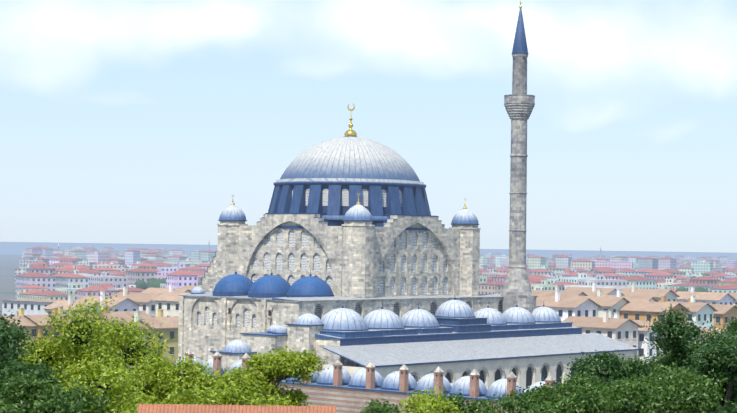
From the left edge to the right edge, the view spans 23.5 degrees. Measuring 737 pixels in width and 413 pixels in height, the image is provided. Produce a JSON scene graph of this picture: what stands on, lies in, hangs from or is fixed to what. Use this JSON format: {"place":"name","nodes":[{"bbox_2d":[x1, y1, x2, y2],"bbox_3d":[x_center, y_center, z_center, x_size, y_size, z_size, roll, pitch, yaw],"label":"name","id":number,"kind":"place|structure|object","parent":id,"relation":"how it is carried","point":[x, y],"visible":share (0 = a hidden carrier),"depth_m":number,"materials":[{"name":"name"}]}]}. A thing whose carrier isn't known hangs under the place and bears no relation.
{"place":"outdoors","nodes":[
{"label":"outdoors","id":0,"kind":"place"},
{"bbox_2d":[137,404,335,412],"bbox_3d":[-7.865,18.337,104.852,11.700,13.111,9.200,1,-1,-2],"label":"roof","id":1,"kind":"structure","parent":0,"point":[164,408],"depth_m":104.63,"materials":[{"name":"orange"}]},
{"bbox_2d":[0,242,736,400],"bbox_3d":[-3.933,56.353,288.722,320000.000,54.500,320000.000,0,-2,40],"label":"terrain","id":2,"kind":"structure","parent":0,"point":[10,254],"depth_m":30486.46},
{"bbox_2d":[0,310,38,376],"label":"tree","id":3,"kind":"object","parent":2,"relation":"on","point":[7,350],"visible":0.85,"depth_m":148.16,"materials":[{"name":"green plant"}]},
{"bbox_2d":[0,357,69,405],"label":"tree","id":4,"kind":"object","parent":2,"relation":"on","point":[18,368],"visible":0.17,"depth_m":126.16,"materials":[{"name":"green plant"}]},
{"bbox_2d":[0,329,72,398],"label":"tree","id":5,"kind":"object","parent":2,"relation":"on","point":[31,350],"visible":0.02,"depth_m":170.73,"materials":[{"name":"green plant"}]},
{"bbox_2d":[0,370,121,412],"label":"tree","id":6,"kind":"object","parent":2,"relation":"on","point":[44,398],"visible":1,"depth_m":115.56,"materials":[{"name":"green plant"}]},
{"bbox_2d":[13,288,177,393],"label":"tree","id":7,"kind":"object","parent":2,"relation":"on","point":[93,338],"visible":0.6,"depth_m":162.02,"materials":[{"name":"green plant"}]},
{"bbox_2d":[55,356,165,412],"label":"tree","id":8,"kind":"object","parent":2,"relation":"on","point":[104,385],"visible":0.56,"depth_m":122.82,"materials":[{"name":"green plant"}]},
{"bbox_2d":[103,348,186,404],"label":"tree","id":9,"kind":"object","parent":2,"relation":"on","point":[148,372],"visible":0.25,"depth_m":154.71,"materials":[{"name":"green plant"}]},
{"bbox_2d":[111,383,222,412],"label":"tree","id":10,"kind":"object","parent":2,"relation":"on","point":[178,399],"visible":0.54,"depth_m":116.89,"materials":[{"name":"green plant"}]},
{"bbox_2d":[154,352,261,404],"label":"tree","id":11,"kind":"object","parent":2,"relation":"on","point":[193,376],"visible":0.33,"depth_m":149.69,"materials":[{"name":"green plant"}]},
{"bbox_2d":[187,376,302,405],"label":"tree","id":12,"kind":"object","parent":2,"relation":"on","point":[227,397],"visible":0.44,"depth_m":132.59,"materials":[{"name":"green plant"}]},
{"bbox_2d":[225,346,328,405],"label":"tree","id":13,"kind":"object","parent":2,"relation":"on","point":[267,368],"visible":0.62,"depth_m":159.87,"materials":[{"name":"green plant"}]},
{"bbox_2d":[272,396,302,405],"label":"tree","id":14,"kind":"object","parent":2,"relation":"on","point":[288,403],"visible":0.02,"depth_m":147.94,"materials":[{"name":"green plant"}]},
{"bbox_2d":[202,104,480,297],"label":"mosque","id":15,"kind":"structure","parent":2,"relation":"on","point":[348,214],"depth_m":280.54,"materials":[{"name":"stone"}]},
{"bbox_2d":[178,269,537,362],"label":"mosque side aisles","id":16,"kind":"object","parent":2,"relation":"on","point":[225,312],"visible":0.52,"depth_m":275.09,"materials":[{"name":"stone"}]},
{"bbox_2d":[0,282,736,362],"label":"houses","id":17,"kind":"structure","parent":2,"relation":"on","point":[622,315],"depth_m":397.99,"materials":[{"name":"paint"}]},
{"bbox_2d":[15,241,736,300],"bbox_3d":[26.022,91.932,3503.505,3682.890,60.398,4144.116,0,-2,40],"label":"city buildings","id":18,"kind":"structure","parent":2,"relation":"on","point":[41,272],"depth_m":1267.52,"materials":[{"name":"tile"}]},
{"bbox_2d":[357,394,399,412],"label":"tree","id":19,"kind":"object","parent":2,"relation":"on","point":[377,407],"visible":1,"depth_m":138.25,"materials":[{"name":"green plant"}]},
{"bbox_2d":[210,298,638,389],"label":"mosque portico","id":20,"kind":"structure","parent":2,"relation":"on","point":[454,340],"depth_m":262.47,"materials":[{"name":"stone"}]},
{"bbox_2d":[501,1,534,313],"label":"minaret","id":21,"kind":"object","parent":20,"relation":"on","point":[519,103],"visible":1,"depth_m":293.06,"materials":[{"name":"stone"}]},
{"bbox_2d":[395,381,467,412],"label":"tree","id":22,"kind":"object","parent":2,"relation":"on","point":[426,404],"visible":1,"depth_m":143.01,"materials":[{"name":"green plant"}]},
{"bbox_2d":[174,349,691,412],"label":"madrasa cells","id":23,"kind":"object","parent":2,"relation":"on","point":[339,387],"visible":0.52,"depth_m":232.25,"materials":[{"name":"brick"}]},
{"bbox_2d":[420,386,508,412],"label":"tree","id":24,"kind":"object","parent":2,"relation":"on","point":[484,406],"visible":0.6,"depth_m":150.01,"materials":[{"name":"green plant"}]},
{"bbox_2d":[493,382,566,412],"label":"tree","id":25,"kind":"object","parent":2,"relation":"on","point":[543,394],"visible":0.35,"depth_m":147.78,"materials":[{"name":"green plant"}]},
{"bbox_2d":[518,380,615,412],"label":"tree","id":26,"kind":"object","parent":2,"relation":"on","point":[586,401],"visible":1,"depth_m":133.86,"materials":[{"name":"green plant"}]},
{"bbox_2d":[524,371,616,408],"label":"tree","id":27,"kind":"object","parent":2,"relation":"on","point":[569,386],"visible":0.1,"depth_m":160.50,"materials":[{"name":"green plant"}]},
{"bbox_2d":[564,349,675,395],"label":"tree","id":28,"kind":"object","parent":2,"relation":"on","point":[605,368],"visible":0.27,"depth_m":165.99,"materials":[{"name":"green plant"}]},
{"bbox_2d":[613,339,704,412],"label":"tree","id":29,"kind":"object","parent":2,"relation":"on","point":[663,359],"visible":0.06,"depth_m":175.44,"materials":[{"name":"green plant"}]},
{"bbox_2d":[595,362,733,412],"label":"tree","id":30,"kind":"object","parent":2,"relation":"on","point":[679,392],"visible":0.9,"depth_m":136.13,"materials":[{"name":"green plant"}]},
{"bbox_2d":[641,304,736,402],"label":"tree","id":31,"kind":"object","parent":2,"relation":"on","point":[677,331],"visible":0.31,"depth_m":171.63,"materials":[{"name":"green plant"}]},
{"bbox_2d":[679,326,736,412],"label":"tree","id":32,"kind":"object","parent":2,"relation":"on","point":[721,356],"visible":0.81,"depth_m":147.39,"materials":[{"name":"green plant"}]},
{"bbox_2d":[0,0,736,252],"label":"sky","id":33,"kind":"structure","parent":0,"point":[122,121],"materials":[{"name":"blue"}]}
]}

